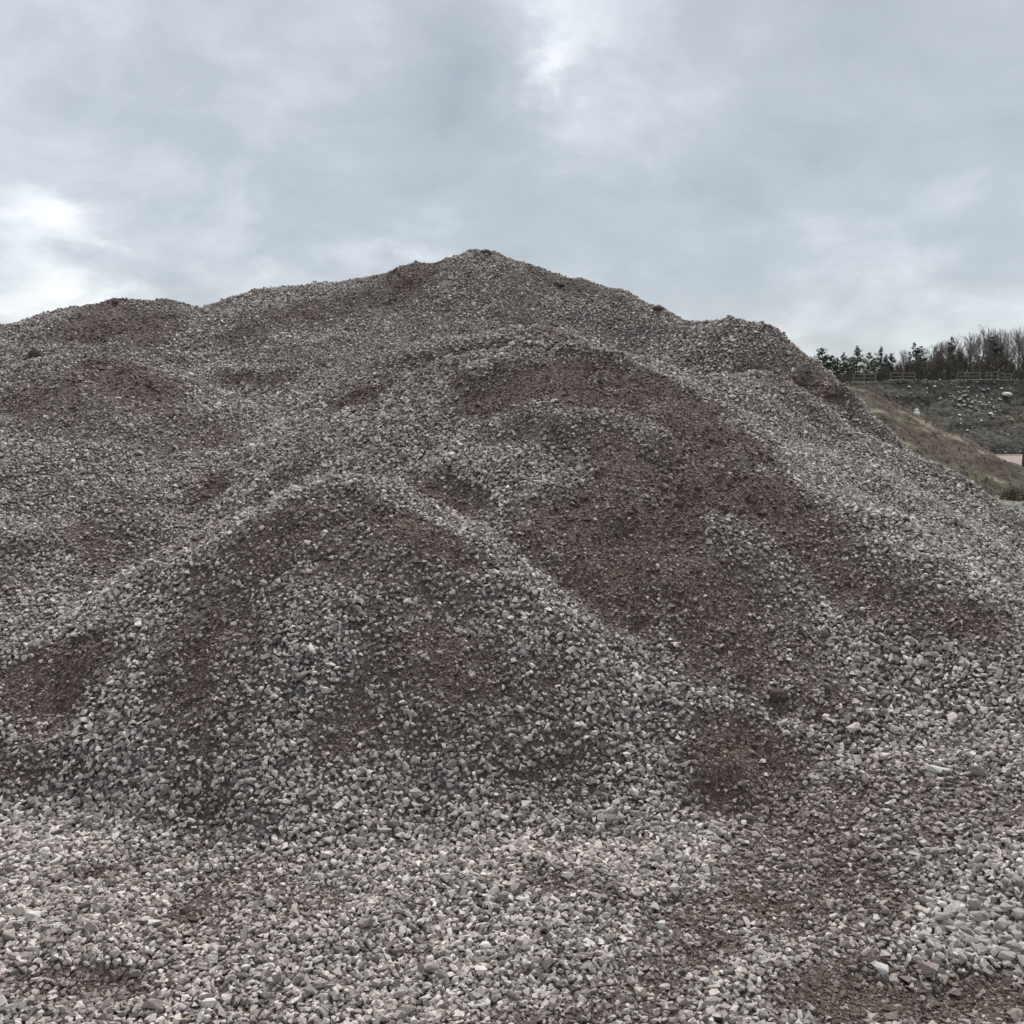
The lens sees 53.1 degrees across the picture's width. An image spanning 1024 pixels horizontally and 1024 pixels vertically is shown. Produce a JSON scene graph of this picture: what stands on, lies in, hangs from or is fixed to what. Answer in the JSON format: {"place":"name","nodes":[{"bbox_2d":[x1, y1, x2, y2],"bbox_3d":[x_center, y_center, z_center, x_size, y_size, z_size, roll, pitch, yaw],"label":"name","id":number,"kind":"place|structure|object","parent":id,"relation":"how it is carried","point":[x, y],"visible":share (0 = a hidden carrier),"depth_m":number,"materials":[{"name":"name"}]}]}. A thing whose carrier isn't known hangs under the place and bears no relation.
{"place":"outdoors","nodes":[
{"label":"outdoors","id":0,"kind":"place"},
{"bbox_2d":[0,0,1023,373],"label":"sky","id":1,"kind":"structure","parent":0,"point":[837,176],"materials":[{"name":"grey"}]},
{"bbox_2d":[845,380,1023,453],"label":"quarry bank terrain","id":2,"kind":"structure","parent":0,"point":[978,434],"depth_m":148.76,"materials":[{"name":"soil"}]},
{"bbox_2d":[813,348,840,373],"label":"pine tree","id":3,"kind":"object","parent":2,"relation":"on","point":[823,359],"visible":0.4,"depth_m":158.26,"materials":[{"name":"green plant"}]},
{"bbox_2d":[821,355,845,374],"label":"pine tree","id":4,"kind":"object","parent":2,"relation":"on","point":[835,361],"visible":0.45,"depth_m":162.41,"materials":[{"name":"green plant"}]},
{"bbox_2d":[834,352,850,382],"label":"pine tree","id":5,"kind":"object","parent":2,"relation":"on","point":[844,364],"visible":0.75,"depth_m":160.49,"materials":[{"name":"green plant"}]},
{"bbox_2d":[845,357,857,373],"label":"pine tree","id":6,"kind":"object","parent":2,"relation":"on","point":[849,365],"visible":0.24,"depth_m":166.25,"materials":[{"name":"green plant"}]},
{"bbox_2d":[844,345,868,380],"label":"pine tree","id":7,"kind":"object","parent":2,"relation":"on","point":[857,351],"visible":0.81,"depth_m":159.28,"materials":[{"name":"green plant"}]},
{"bbox_2d":[851,374,877,381],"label":"railing","id":8,"kind":"object","parent":2,"relation":"on","point":[864,378],"visible":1,"depth_m":152.88,"materials":[{"name":"grey wood"}]},
{"bbox_2d":[858,352,884,380],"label":"pine tree","id":9,"kind":"object","parent":2,"relation":"on","point":[868,364],"visible":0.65,"depth_m":161.23,"materials":[{"name":"green plant"}]},
{"bbox_2d":[863,358,879,375],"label":"pine tree","id":10,"kind":"object","parent":2,"relation":"on","point":[873,359],"visible":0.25,"depth_m":166.50,"materials":[{"name":"green plant"}]},
{"bbox_2d":[869,346,890,380],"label":"pine tree","id":11,"kind":"object","parent":2,"relation":"on","point":[880,358],"visible":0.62,"depth_m":158.47,"materials":[{"name":"green plant"}]},
{"bbox_2d":[878,354,888,368],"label":"pine tree","id":12,"kind":"object","parent":2,"relation":"on","point":[885,357],"visible":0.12,"depth_m":165.49,"materials":[{"name":"green plant"}]},
{"bbox_2d":[877,364,890,379],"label":"bare bush","id":13,"kind":"object","parent":2,"relation":"on","point":[883,370],"visible":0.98,"depth_m":156.41,"materials":[{"name":"brown plant"}]},
{"bbox_2d":[882,353,901,379],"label":"pine tree","id":14,"kind":"object","parent":2,"relation":"on","point":[891,359],"visible":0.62,"depth_m":159.41,"materials":[{"name":"green plant"}]},
{"bbox_2d":[887,360,903,377],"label":"bare bush","id":15,"kind":"object","parent":2,"relation":"on","point":[898,369],"visible":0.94,"depth_m":156.47,"materials":[{"name":"brown plant"}]},
{"bbox_2d":[889,373,917,380],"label":"railing","id":16,"kind":"object","parent":2,"relation":"on","point":[902,376],"visible":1,"depth_m":152.86,"materials":[{"name":"grey wood"}]},
{"bbox_2d":[896,350,914,378],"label":"bare tree","id":17,"kind":"object","parent":2,"relation":"on","point":[905,359],"visible":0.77,"depth_m":161.28,"materials":[{"name":"brown plant"}]},
{"bbox_2d":[902,360,915,378],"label":"bare bush","id":18,"kind":"object","parent":2,"relation":"on","point":[905,367],"visible":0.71,"depth_m":158.34,"materials":[{"name":"brown plant"}]},
{"bbox_2d":[908,342,927,378],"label":"pine tree","id":19,"kind":"object","parent":2,"relation":"on","point":[916,351],"visible":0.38,"depth_m":160.22,"materials":[{"name":"green plant"}]},
{"bbox_2d":[909,354,927,377],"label":"bare bush","id":20,"kind":"object","parent":2,"relation":"on","point":[917,360],"visible":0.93,"depth_m":157.32,"materials":[{"name":"brown plant"}]},
{"bbox_2d":[912,346,929,378],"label":"pine tree","id":21,"kind":"object","parent":2,"relation":"on","point":[922,353],"visible":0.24,"depth_m":162.27,"materials":[{"name":"green plant"}]},
{"bbox_2d":[832,362,1023,382],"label":"fence","id":22,"kind":"object","parent":2,"relation":"on","point":[935,376],"visible":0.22,"depth_m":156.56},
{"bbox_2d":[925,356,937,379],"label":"bare bush","id":23,"kind":"object","parent":2,"relation":"on","point":[932,361],"visible":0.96,"depth_m":156.29,"materials":[{"name":"brown plant"}]},
{"bbox_2d":[930,351,945,373],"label":"bare bush","id":24,"kind":"object","parent":2,"relation":"on","point":[938,362],"visible":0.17,"depth_m":163.00,"materials":[{"name":"brown plant"}]},
{"bbox_2d":[930,341,952,377],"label":"bare tree","id":25,"kind":"object","parent":2,"relation":"on","point":[941,354],"visible":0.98,"depth_m":158.29,"materials":[{"name":"brown plant"}]},
{"bbox_2d":[941,354,956,377],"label":"bare bush","id":26,"kind":"object","parent":2,"relation":"on","point":[948,362],"visible":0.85,"depth_m":157.17,"materials":[{"name":"brown plant"}]},
{"bbox_2d":[938,339,960,358],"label":"bare tree","id":27,"kind":"object","parent":2,"relation":"on","point":[947,346],"visible":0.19,"depth_m":167.25,"materials":[{"name":"brown plant"}]},
{"bbox_2d":[936,337,964,379],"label":"spruce tree","id":28,"kind":"object","parent":2,"relation":"on","point":[952,346],"visible":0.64,"depth_m":158.22,"materials":[{"name":"green plant"}]},
{"bbox_2d":[943,334,964,356],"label":"bare tree","id":29,"kind":"object","parent":2,"relation":"on","point":[956,348],"visible":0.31,"depth_m":165.08,"materials":[{"name":"brown plant"}]},
{"bbox_2d":[953,349,974,371],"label":"bare bush","id":30,"kind":"object","parent":2,"relation":"on","point":[960,355],"visible":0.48,"depth_m":162.09,"materials":[{"name":"brown plant"}]},
{"bbox_2d":[956,354,974,378],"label":"bare bush","id":31,"kind":"object","parent":2,"relation":"on","point":[964,363],"visible":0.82,"depth_m":158.18,"materials":[{"name":"brown plant"}]},
{"bbox_2d":[955,372,982,379],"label":"railing","id":32,"kind":"object","parent":2,"relation":"on","point":[968,376],"visible":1,"depth_m":152.83,"materials":[{"name":"grey wood"}]},
{"bbox_2d":[960,333,982,373],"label":"bare tree","id":33,"kind":"object","parent":2,"relation":"on","point":[967,347],"visible":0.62,"depth_m":163.70,"materials":[{"name":"brown plant"}]},
{"bbox_2d":[972,356,982,375],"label":"bare bush","id":34,"kind":"object","parent":2,"relation":"on","point":[975,364],"visible":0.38,"depth_m":161.00,"materials":[{"name":"brown plant"}]},
{"bbox_2d":[969,324,998,378],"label":"bare tree","id":35,"kind":"object","parent":2,"relation":"on","point":[974,352],"visible":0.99,"depth_m":156.42,"materials":[{"name":"brown plant"}]},
{"bbox_2d":[972,327,1007,360],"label":"bare tree","id":36,"kind":"object","parent":2,"relation":"on","point":[989,338],"visible":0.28,"depth_m":165.21,"materials":[{"name":"brown plant"}]},
{"bbox_2d":[977,349,1004,376],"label":"bare bush","id":37,"kind":"object","parent":2,"relation":"on","point":[988,363],"visible":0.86,"depth_m":157.29,"materials":[{"name":"brown plant"}]},
{"bbox_2d":[984,372,999,379],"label":"railing","id":38,"kind":"object","parent":2,"relation":"on","point":[991,375],"visible":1,"depth_m":152.95,"materials":[{"name":"grey wood"}]},
{"bbox_2d":[980,336,1006,378],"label":"spruce tree","id":39,"kind":"object","parent":2,"relation":"on","point":[995,350],"visible":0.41,"depth_m":160.80,"materials":[{"name":"green plant"}]},
{"bbox_2d":[983,329,1009,367],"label":"bare tree","id":40,"kind":"object","parent":2,"relation":"on","point":[1003,339],"visible":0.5,"depth_m":162.85,"materials":[{"name":"brown plant"}]},
{"bbox_2d":[991,345,1013,375],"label":"bare bush","id":41,"kind":"object","parent":2,"relation":"on","point":[1000,355],"visible":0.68,"depth_m":160.08,"materials":[{"name":"brown plant"}]},
{"bbox_2d":[1002,392,1011,396],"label":"pale rock","id":42,"kind":"object","parent":2,"relation":"on","point":[1007,394],"visible":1,"depth_m":149.56,"materials":[{"name":"stone"}]},
{"bbox_2d":[1003,335,1017,374],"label":"bare tree","id":43,"kind":"object","parent":2,"relation":"on","point":[1010,352],"visible":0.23,"depth_m":166.29,"materials":[{"name":"brown plant"}]},
{"bbox_2d":[1001,326,1023,379],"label":"bare tree","id":44,"kind":"object","parent":2,"relation":"on","point":[1017,338],"visible":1,"depth_m":155.46,"materials":[{"name":"brown plant"}]},
{"bbox_2d":[1001,360,1023,379],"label":"bare bush","id":45,"kind":"object","parent":2,"relation":"on","point":[1011,364],"visible":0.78,"depth_m":157.48,"materials":[{"name":"brown plant"}]},
{"bbox_2d":[1010,327,1023,362],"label":"bare tree","id":46,"kind":"object","parent":2,"relation":"on","point":[1020,346],"visible":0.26,"depth_m":166.24,"materials":[{"name":"brown plant"}]},
{"bbox_2d":[1016,350,1023,371],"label":"bare bush","id":47,"kind":"object","parent":2,"relation":"on","point":[1021,360],"visible":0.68,"depth_m":158.51,"materials":[{"name":"brown plant"}]},
{"bbox_2d":[995,454,1023,515],"bbox_3d":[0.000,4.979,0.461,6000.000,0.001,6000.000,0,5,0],"label":"ground","id":48,"kind":"structure","parent":0,"point":[1009,502],"depth_m":60.27,"materials":[{"name":"gravel"}]},
{"bbox_2d":[0,249,1023,1023],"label":"gravel heap","id":49,"kind":"object","parent":48,"relation":"on","point":[400,579],"visible":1,"depth_m":4.72,"materials":[{"name":"gravel"}]},
{"bbox_2d":[25,911,41,918],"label":"stone","id":50,"kind":"object","parent":49,"relation":"on","point":[30,914],"visible":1,"depth_m":3.48,"materials":[{"name":"stone"}]},
{"bbox_2d":[28,349,41,356],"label":"dirt clod","id":51,"kind":"object","parent":49,"relation":"on","point":[33,352],"visible":0.98,"depth_m":9.63,"materials":[{"name":"soil"}]},
{"bbox_2d":[147,919,162,925],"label":"stone","id":52,"kind":"object","parent":49,"relation":"on","point":[152,922],"visible":1,"depth_m":3.45,"materials":[{"name":"stone"}]},
{"bbox_2d":[318,819,325,823],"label":"stone","id":53,"kind":"object","parent":49,"relation":"on","point":[322,821],"visible":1,"depth_m":4.05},
{"bbox_2d":[330,859,336,864],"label":"stone","id":54,"kind":"object","parent":49,"relation":"on","point":[332,861],"visible":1,"depth_m":3.84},
{"bbox_2d":[342,927,349,935],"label":"stone","id":55,"kind":"object","parent":49,"relation":"on","point":[346,929],"visible":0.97,"depth_m":3.37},
{"bbox_2d":[481,249,491,255],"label":"dirt clod","id":56,"kind":"object","parent":49,"relation":"on","point":[484,251],"visible":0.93,"depth_m":11.51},
{"bbox_2d":[554,281,564,286],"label":"dirt clod","id":57,"kind":"object","parent":49,"relation":"on","point":[559,283],"visible":1,"depth_m":11.19,"materials":[{"name":"soil"}]},
{"bbox_2d":[653,305,663,310],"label":"dirt clod","id":58,"kind":"object","parent":49,"relation":"on","point":[658,308],"visible":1,"depth_m":10.66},
{"bbox_2d":[656,920,665,929],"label":"stone","id":59,"kind":"object","parent":49,"relation":"on","point":[660,924],"visible":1,"depth_m":3.35,"materials":[{"name":"stone"}]},
{"bbox_2d":[768,688,786,701],"bbox_3d":[1.207,0.834,4.665,0.079,0.057,0.077,-1,5,-10],"label":"dirt clod","id":60,"kind":"object","parent":49,"relation":"on","point":[777,695],"visible":1,"depth_m":4.64,"materials":[{"name":"soil"}]},
{"bbox_2d":[795,379,803,386],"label":"dirt clod","id":61,"kind":"object","parent":49,"relation":"on","point":[799,382],"visible":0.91,"depth_m":9.07,"materials":[{"name":"soil"}]},
{"bbox_2d":[827,391,837,397],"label":"dirt clod","id":62,"kind":"object","parent":49,"relation":"on","point":[831,394],"visible":1,"depth_m":8.86,"materials":[{"name":"soil"}]},
{"bbox_2d":[829,913,837,917],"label":"stone","id":63,"kind":"object","parent":49,"relation":"on","point":[834,915],"visible":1,"depth_m":3.42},
{"bbox_2d":[871,961,888,975],"bbox_3d":[1.109,1.378,3.083,0.050,0.033,0.042,14,31,0],"label":"stone","id":64,"kind":"object","parent":49,"relation":"on","point":[882,969],"visible":1,"depth_m":3.07,"materials":[{"name":"stone"}]},
{"bbox_2d":[926,765,943,773],"bbox_3d":[1.714,1.040,4.137,0.048,0.035,0.063,-5,7,-44],"label":"stone","id":65,"kind":"object","parent":49,"relation":"on","point":[934,769],"visible":1,"depth_m":4.12,"materials":[{"name":"stone"}]},
{"bbox_2d":[934,942,943,951],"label":"coarse stone","id":66,"kind":"object","parent":49,"relation":"on","point":[938,946],"visible":0.89,"depth_m":3.18,"materials":[{"name":"stone"}]},
{"bbox_2d":[935,951,944,960],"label":"coarse stone","id":67,"kind":"object","parent":49,"relation":"on","point":[939,955],"visible":0.99,"depth_m":3.14,"materials":[{"name":"stone"}]},
{"bbox_2d":[935,912,949,920],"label":"coarse stone","id":68,"kind":"object","parent":49,"relation":"on","point":[940,916],"visible":1,"depth_m":3.31,"materials":[{"name":"stone"}]},
{"bbox_2d":[941,918,953,925],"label":"coarse stone","id":69,"kind":"object","parent":49,"relation":"on","point":[949,922],"visible":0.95,"depth_m":3.29,"materials":[{"name":"stone"}]},
{"bbox_2d":[946,905,955,918],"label":"coarse stone","id":70,"kind":"object","parent":49,"relation":"on","point":[950,908],"visible":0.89,"depth_m":3.33,"materials":[{"name":"stone"}]},
{"bbox_2d":[945,926,956,931],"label":"coarse stone","id":71,"kind":"object","parent":49,"relation":"on","point":[952,928],"visible":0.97,"depth_m":3.25,"materials":[{"name":"stone"}]},
{"bbox_2d":[949,931,958,937],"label":"coarse stone","id":72,"kind":"object","parent":49,"relation":"on","point":[955,934],"visible":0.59,"depth_m":3.23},
{"bbox_2d":[949,940,962,947],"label":"coarse stone","id":73,"kind":"object","parent":49,"relation":"on","point":[959,944],"visible":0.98,"depth_m":3.19,"materials":[{"name":"stone"}]},
{"bbox_2d":[953,921,964,929],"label":"coarse stone","id":74,"kind":"object","parent":49,"relation":"on","point":[957,924],"visible":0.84,"depth_m":3.28,"materials":[{"name":"stone"}]},
{"bbox_2d":[956,912,967,919],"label":"coarse stone","id":75,"kind":"object","parent":49,"relation":"on","point":[960,915],"visible":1,"depth_m":3.31,"materials":[{"name":"stone"}]},
{"bbox_2d":[958,951,968,961],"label":"coarse stone","id":76,"kind":"object","parent":49,"relation":"on","point":[962,956],"visible":1,"depth_m":3.13,"materials":[{"name":"stone"}]},
{"bbox_2d":[959,932,969,946],"bbox_3d":[1.423,1.346,3.218,0.038,0.050,0.038,18,41,24],"label":"coarse stone","id":77,"kind":"object","parent":49,"relation":"on","point":[963,935],"visible":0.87,"depth_m":3.21,"materials":[{"name":"stone"}]},
{"bbox_2d":[970,942,976,952],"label":"coarse stone","id":78,"kind":"object","parent":49,"relation":"on","point":[972,946],"visible":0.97,"depth_m":3.17,"materials":[{"name":"stone"}]},
{"bbox_2d":[968,898,979,909],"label":"coarse stone","id":79,"kind":"object","parent":49,"relation":"on","point":[974,903],"visible":1,"depth_m":3.37,"materials":[{"name":"stone"}]},
{"bbox_2d":[969,911,984,922],"bbox_3d":[1.513,1.322,3.327,0.060,0.055,0.038,11,51,13],"label":"coarse stone","id":80,"kind":"object","parent":49,"relation":"on","point":[977,916],"visible":0.77,"depth_m":3.31,"materials":[{"name":"stone"}]},
{"bbox_2d":[973,926,983,931],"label":"coarse stone","id":81,"kind":"object","parent":49,"relation":"on","point":[978,929],"visible":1,"depth_m":3.26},
{"bbox_2d":[975,929,990,935],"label":"coarse stone","id":82,"kind":"object","parent":49,"relation":"on","point":[987,931],"visible":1,"depth_m":3.25,"materials":[{"name":"stone"}]},
{"bbox_2d":[977,938,992,945],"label":"coarse stone","id":83,"kind":"object","parent":49,"relation":"on","point":[986,941],"visible":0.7,"depth_m":3.19,"materials":[{"name":"stone"}]},
{"bbox_2d":[980,921,991,928],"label":"coarse stone","id":84,"kind":"object","parent":49,"relation":"on","point":[986,924],"visible":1,"depth_m":3.27,"materials":[{"name":"stone"}]},
{"bbox_2d":[981,911,990,919],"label":"coarse stone","id":85,"kind":"object","parent":49,"relation":"on","point":[985,914],"visible":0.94,"depth_m":3.31,"materials":[{"name":"stone"}]},
{"bbox_2d":[985,944,993,950],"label":"coarse stone","id":86,"kind":"object","parent":49,"relation":"on","point":[989,947],"visible":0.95,"depth_m":3.17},
{"bbox_2d":[989,912,998,919],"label":"coarse stone","id":87,"kind":"object","parent":49,"relation":"on","point":[993,915],"visible":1,"depth_m":3.32,"materials":[{"name":"stone"}]},
{"bbox_2d":[988,946,1000,957],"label":"coarse stone","id":88,"kind":"object","parent":49,"relation":"on","point":[994,951],"visible":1,"depth_m":3.14,"materials":[{"name":"stone"}]},
{"bbox_2d":[993,918,1008,930],"bbox_3d":[1.558,1.316,3.261,0.052,0.036,0.036,-28,42,-18],"label":"coarse stone","id":89,"kind":"object","parent":49,"relation":"on","point":[1001,924],"visible":0.96,"depth_m":3.25,"materials":[{"name":"stone"}]},
{"bbox_2d":[999,946,1009,950],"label":"coarse stone","id":90,"kind":"object","parent":49,"relation":"on","point":[1004,948],"visible":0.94,"depth_m":3.15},
{"bbox_2d":[1000,934,1014,940],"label":"coarse stone","id":91,"kind":"object","parent":49,"relation":"on","point":[1008,937],"visible":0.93,"depth_m":3.19,"materials":[{"name":"stone"}]},
{"bbox_2d":[998,950,1021,960],"bbox_3d":[1.525,1.357,3.138,0.063,0.032,0.058,3,6,32],"label":"coarse stone","id":92,"kind":"object","parent":49,"relation":"on","point":[1005,955],"visible":1,"depth_m":3.13,"materials":[{"name":"stone"}]},
{"bbox_2d":[1008,924,1016,932],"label":"coarse stone","id":93,"kind":"object","parent":49,"relation":"on","point":[1012,927],"visible":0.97,"depth_m":3.23,"materials":[{"name":"stone"}]},
{"bbox_2d":[1005,941,1022,951],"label":"coarse stone","id":94,"kind":"object","parent":49,"relation":"on","point":[1017,945],"visible":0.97,"depth_m":3.16,"materials":[{"name":"stone"}]},
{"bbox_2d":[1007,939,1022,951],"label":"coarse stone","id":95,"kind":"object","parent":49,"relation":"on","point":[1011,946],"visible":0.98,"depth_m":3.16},
{"bbox_2d":[1011,929,1022,941],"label":"coarse stone","id":96,"kind":"object","parent":49,"relation":"on","point":[1017,935],"visible":0.97,"depth_m":3.20,"materials":[{"name":"stone"}]},
{"bbox_2d":[1012,907,1023,919],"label":"coarse stone","id":97,"kind":"object","parent":49,"relation":"on","point":[1018,912],"visible":1,"depth_m":3.29,"materials":[{"name":"stone"}]},
{"bbox_2d":[1017,954,1023,966],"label":"coarse stone","id":98,"kind":"object","parent":49,"relation":"on","point":[1020,959],"visible":1,"depth_m":3.11,"materials":[{"name":"stone"}]},
{"bbox_2d":[845,378,1023,513],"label":"rubble","id":99,"kind":"object","parent":48,"relation":"on","point":[1016,508],"visible":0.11,"depth_m":148.27,"materials":[{"name":"stone"}]},
{"bbox_2d":[849,387,1023,495],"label":"earth mound","id":100,"kind":"object","parent":48,"relation":"on","point":[991,473],"visible":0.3,"depth_m":71.91,"materials":[{"name":"soil"},{"name":"grass"}]},
{"bbox_2d":[998,484,1023,500],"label":"dry shrub","id":101,"kind":"object","parent":48,"relation":"on","point":[1013,493],"visible":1,"depth_m":61.96,"materials":[{"name":"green plant"}]},
{"bbox_2d":[998,456,1021,464],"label":"track","id":102,"kind":"structure","parent":0,"point":[1016,459],"depth_m":124.36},
{"bbox_2d":[1022,443,1023,466],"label":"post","id":103,"kind":"object","parent":102,"relation":"on","point":[1023,456],"visible":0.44,"depth_m":93.84,"materials":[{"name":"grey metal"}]},
{"label":"coarse stone","id":104,"kind":"object","parent":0,"visible":0},
{"bbox_2d":[963,936,978,949],"bbox_3d":[1.423,1.353,3.186,0.050,0.036,0.064,27,45,33],"label":"coarse stone","id":105,"kind":"object","parent":104,"relation":"on","point":[968,940],"visible":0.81,"depth_m":3.19,"materials":[{"name":"stone"}]}
]}

